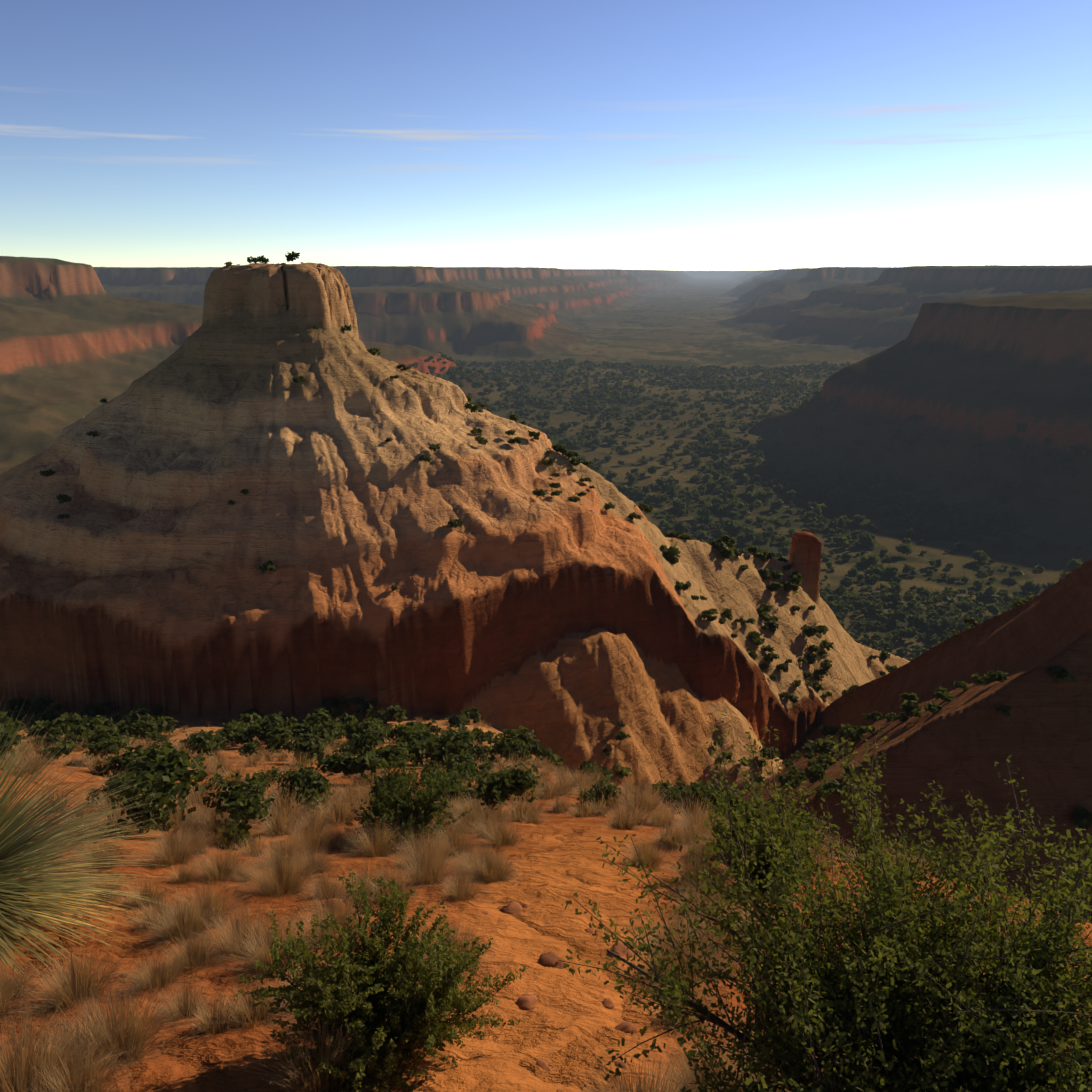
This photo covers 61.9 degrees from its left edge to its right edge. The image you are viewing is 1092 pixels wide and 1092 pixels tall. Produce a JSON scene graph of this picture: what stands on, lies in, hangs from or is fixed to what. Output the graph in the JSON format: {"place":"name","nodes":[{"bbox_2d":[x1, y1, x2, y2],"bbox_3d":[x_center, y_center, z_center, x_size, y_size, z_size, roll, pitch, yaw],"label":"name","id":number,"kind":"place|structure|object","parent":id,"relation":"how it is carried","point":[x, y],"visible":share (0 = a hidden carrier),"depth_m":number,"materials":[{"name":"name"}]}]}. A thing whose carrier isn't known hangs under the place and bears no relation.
{"place":"outdoors","nodes":[
{"label":"outdoors","id":0,"kind":"place"},
{"bbox_2d":[0,256,1091,1091],"bbox_3d":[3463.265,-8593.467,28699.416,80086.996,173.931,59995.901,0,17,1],"label":"canyon terrain","id":1,"kind":"structure","parent":0,"point":[132,580],"depth_m":70.42,"materials":[{"name":"orange stone"}]},
{"bbox_2d":[0,697,177,994],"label":"sotol plant","id":2,"kind":"object","parent":1,"relation":"on","point":[14,896],"visible":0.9,"depth_m":7.99,"materials":[{"name":"green plant"}]},
{"bbox_2d":[234,868,526,1091],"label":"bush","id":3,"kind":"object","parent":1,"relation":"on","point":[337,967],"depth_m":5.32,"materials":[{"name":"green plant"}]},
{"bbox_2d":[341,750,471,852],"bbox_3d":[-2.111,3.951,13.556,2.073,1.336,2.089,0,17,1],"label":"bush","id":4,"kind":"object","parent":1,"relation":"on","point":[421,808],"depth_m":13.46,"materials":[{"name":"green plant"}]},
{"bbox_2d":[0,707,853,860],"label":"grass tufts","id":5,"kind":"object","parent":1,"relation":"on","point":[627,819],"visible":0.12,"depth_m":18.51,"materials":[{"name":"plant"}]},
{"bbox_2d":[21,895,913,1091],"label":"rocks","id":6,"kind":"object","parent":1,"relation":"on","point":[526,1001],"visible":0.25,"depth_m":6.68,"materials":[{"name":"brown stone"}]},
{"bbox_2d":[0,793,1033,1091],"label":"grass tufts","id":7,"kind":"object","parent":1,"relation":"on","point":[476,863],"visible":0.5,"depth_m":7.59,"materials":[{"name":"beige plant"}]},
{"bbox_2d":[0,251,1091,896],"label":"scattered shrubs","id":8,"kind":"object","parent":1,"relation":"on","point":[148,769],"visible":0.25,"depth_m":39.37,"materials":[{"name":"green plant"}]},
{"bbox_2d":[507,463,888,775],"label":"shrubs","id":9,"kind":"object","parent":1,"relation":"on","point":[623,718],"visible":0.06,"depth_m":81.79,"materials":[{"name":"green plant"}]},
{"bbox_2d":[408,351,1091,645],"bbox_3d":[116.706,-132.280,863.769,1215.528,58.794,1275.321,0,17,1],"label":"trees","id":10,"kind":"object","parent":1,"relation":"on","point":[875,572],"visible":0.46,"depth_m":665.98,"materials":[{"name":"green plant"}]},
{"bbox_2d":[695,775,835,896],"bbox_3d":[2.727,3.701,11.316,1.744,1.599,1.980,0,17,1],"label":"bush","id":11,"kind":"object","parent":1,"relation":"on","point":[759,848],"depth_m":11.24,"materials":[{"name":"green plant"}]},
{"bbox_2d":[549,713,1091,1091],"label":"bush","id":12,"kind":"object","parent":1,"relation":"on","point":[1012,978],"depth_m":4.13,"materials":[{"name":"green plant"}]},
{"bbox_2d":[0,0,1091,270],"label":"sky","id":13,"kind":"structure","parent":0,"point":[677,135],"materials":[{"name":"blue"}]}
]}

